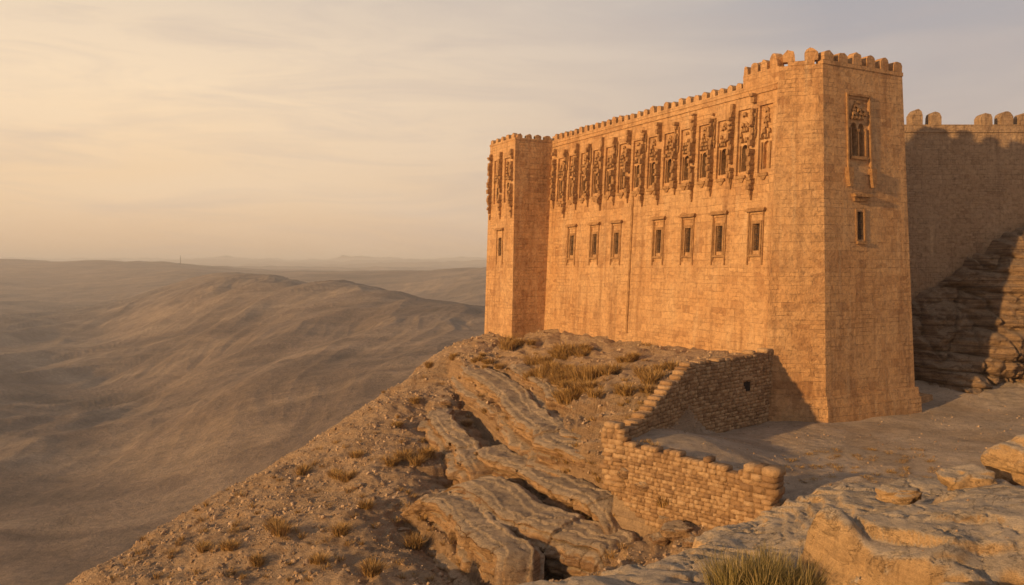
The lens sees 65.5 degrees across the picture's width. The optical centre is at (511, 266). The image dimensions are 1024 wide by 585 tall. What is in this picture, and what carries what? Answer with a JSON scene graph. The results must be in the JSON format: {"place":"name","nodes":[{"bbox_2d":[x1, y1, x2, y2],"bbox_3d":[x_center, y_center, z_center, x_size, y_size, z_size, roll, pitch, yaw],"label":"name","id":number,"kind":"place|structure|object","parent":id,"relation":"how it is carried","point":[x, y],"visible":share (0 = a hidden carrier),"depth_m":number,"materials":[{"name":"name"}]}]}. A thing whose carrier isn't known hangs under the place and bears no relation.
{"place":"outdoors","nodes":[
{"label":"outdoors","id":0,"kind":"place"},
{"bbox_2d":[0,255,486,584],"bbox_3d":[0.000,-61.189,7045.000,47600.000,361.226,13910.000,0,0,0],"label":"desert valley","id":1,"kind":"structure","parent":0,"point":[142,396],"depth_m":517.33,"materials":[{"name":"beige sand"}]},
{"bbox_2d":[0,0,1023,259],"label":"sky","id":2,"kind":"structure","parent":0,"point":[133,129],"materials":[{"name":"beige"}]},
{"bbox_2d":[65,329,1023,584],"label":"hillside terrain","id":3,"kind":"structure","parent":0,"point":[969,418],"depth_m":39.58,"materials":[{"name":"brown gravel"}]},
{"bbox_2d":[351,483,363,488],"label":"boulder","id":4,"kind":"object","parent":3,"relation":"on","point":[356,485],"visible":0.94,"depth_m":42.44,"materials":[{"name":"stone"}]},
{"bbox_2d":[109,333,683,581],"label":"dry shrubs","id":5,"kind":"object","parent":3,"relation":"on","point":[583,375],"visible":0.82,"depth_m":43.60,"materials":[{"name":"brown plant"}]},
{"bbox_2d":[398,527,410,534],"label":"boulder","id":6,"kind":"object","parent":3,"relation":"on","point":[402,530],"visible":0.82,"depth_m":37.81,"materials":[{"name":"stone"}]},
{"bbox_2d":[440,399,450,405],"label":"boulder","id":7,"kind":"object","parent":3,"relation":"on","point":[443,402],"visible":1,"depth_m":54.84,"materials":[{"name":"stone"}]},
{"bbox_2d":[400,363,640,584],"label":"rock strata","id":8,"kind":"object","parent":3,"relation":"on","point":[511,528],"visible":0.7,"depth_m":36.53,"materials":[{"name":"stone"}]},
{"bbox_2d":[600,420,628,492],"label":"stone pier","id":9,"kind":"structure","parent":3,"relation":"on","point":[613,433],"depth_m":32.57,"materials":[{"name":"beige stone"}]},
{"bbox_2d":[649,532,670,545],"bbox_3d":[5.594,10.185,29.738,0.895,0.470,0.773,0,0,0],"label":"boulder","id":10,"kind":"object","parent":3,"relation":"on","point":[657,538],"visible":0.8,"depth_m":29.42,"materials":[{"name":"stone"}]},
{"bbox_2d":[611,436,744,529],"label":"stone wall","id":11,"kind":"structure","parent":3,"relation":"on","point":[711,499],"depth_m":30.35,"materials":[{"name":"beige stone"}]},
{"bbox_2d":[616,468,628,480],"bbox_3d":[4.819,8.427,32.491,1.134,0.625,0.926,0,0,0],"label":"boulder","id":12,"kind":"object","parent":11,"relation":"on","point":[621,473],"visible":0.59,"depth_m":32.14,"materials":[{"name":"stone"}]},
{"bbox_2d":[634,481,648,493],"bbox_3d":[5.386,8.764,31.803,1.018,0.576,0.919,0,0,0],"label":"boulder","id":13,"kind":"object","parent":11,"relation":"on","point":[641,487],"visible":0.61,"depth_m":31.46,"materials":[{"name":"stone"}]},
{"bbox_2d":[657,515,669,523],"bbox_3d":[5.987,9.814,30.910,0.734,0.346,0.609,0,0,0],"label":"boulder","id":14,"kind":"object","parent":11,"relation":"on","point":[662,519],"visible":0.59,"depth_m":30.67,"materials":[{"name":"stone"}]},
{"bbox_2d":[617,446,739,524],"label":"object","id":15,"kind":"object","parent":11,"relation":"in","point":[733,502],"visible":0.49,"depth_m":30.21,"materials":[{"name":"stone"}]},
{"bbox_2d":[660,520,696,541],"bbox_3d":[6.141,9.831,29.622,1.364,0.648,1.064,0,0,0],"label":"boulder","id":16,"kind":"object","parent":3,"relation":"on","point":[673,530],"visible":0.87,"depth_m":29.25,"materials":[{"name":"stone"}]},
{"bbox_2d":[682,536,696,547],"bbox_3d":[6.570,9.947,28.691,0.799,0.418,0.734,0,0,0],"label":"boulder","id":17,"kind":"object","parent":3,"relation":"on","point":[688,542],"visible":0.38,"depth_m":28.59,"materials":[{"name":"stone"}]},
{"bbox_2d":[623,348,772,437],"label":"terrace retaining wall","id":18,"kind":"structure","parent":3,"relation":"on","point":[666,396],"depth_m":39.80,"materials":[{"name":"stone"}]},
{"bbox_2d":[647,354,769,428],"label":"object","id":19,"kind":"object","parent":18,"relation":"in","point":[723,396],"visible":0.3,"depth_m":40.23,"materials":[{"name":"stone"}]},
{"bbox_2d":[744,381,749,390],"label":"opening","id":20,"kind":"object","parent":18,"relation":"in","point":[747,385],"visible":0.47,"depth_m":41.71,"materials":[{"name":"black"}]},
{"bbox_2d":[742,376,752,380],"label":"lintel","id":21,"kind":"structure","parent":18,"relation":"attached to","point":[747,378],"depth_m":41.61,"materials":[{"name":"stone"}]},
{"bbox_2d":[484,47,932,422],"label":"sandstone fortress","id":22,"kind":"structure","parent":3,"relation":"on","point":[764,205],"depth_m":45.94,"materials":[{"name":"orange"}]},
{"bbox_2d":[739,461,785,522],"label":"stone pier","id":23,"kind":"structure","parent":3,"relation":"on","point":[762,486],"depth_m":27.68,"materials":[{"name":"beige stone"}]},
{"bbox_2d":[517,477,1023,584],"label":"foreground rock","id":24,"kind":"object","parent":3,"relation":"on","point":[834,528],"visible":0.87,"depth_m":9.01,"materials":[{"name":"stone"}]},
{"bbox_2d":[693,540,835,584],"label":"dry grass tuft","id":25,"kind":"object","parent":24,"relation":"on","point":[765,570],"visible":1,"depth_m":8.93,"materials":[{"name":"plant"}]},
{"bbox_2d":[570,488,1009,584],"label":"foreground pebbles","id":26,"kind":"object","parent":24,"relation":"on","point":[956,530],"visible":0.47,"depth_m":9.29,"materials":[{"name":"stone"}]},
{"bbox_2d":[875,483,922,504],"bbox_3d":[5.096,3.000,10.487,0.567,0.230,0.404,0,0,0],"label":"boulder","id":27,"kind":"object","parent":24,"relation":"on","point":[893,494],"visible":1,"depth_m":10.38,"materials":[{"name":"stone"}]},
{"bbox_2d":[935,464,997,490],"bbox_3d":[5.914,2.793,10.341,0.784,0.398,0.595,0,0,0],"label":"boulder","id":28,"kind":"object","parent":24,"relation":"on","point":[963,476],"visible":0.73,"depth_m":10.19,"materials":[{"name":"stone"}]},
{"bbox_2d":[980,434,1023,485],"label":"boulder","id":29,"kind":"object","parent":24,"relation":"on","point":[1003,460],"visible":0.9,"depth_m":10.52,"materials":[{"name":"stone"}]},
{"bbox_2d":[670,388,1022,489],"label":"courtyard pebbles","id":30,"kind":"object","parent":3,"relation":"on","point":[874,442],"visible":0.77,"depth_m":36.95,"materials":[{"name":"stone"}]},
{"bbox_2d":[783,447,937,482],"bbox_3d":[14.446,8.051,32.961,5.666,0.750,10.579,0,0,40],"label":"courtyard scrub","id":31,"kind":"object","parent":3,"relation":"on","point":[857,454],"visible":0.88,"depth_m":33.06,"materials":[{"name":"plant"}]},
{"bbox_2d":[904,109,1023,300],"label":"curtain wall","id":32,"kind":"structure","parent":3,"relation":"on","point":[965,190],"depth_m":55.20,"materials":[{"name":"stone"}]},
{"bbox_2d":[911,226,1023,394],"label":"rock outcrop","id":33,"kind":"object","parent":3,"relation":"on","point":[968,324],"visible":0.41,"depth_m":52.15,"materials":[{"name":"brown stone"}]}
]}

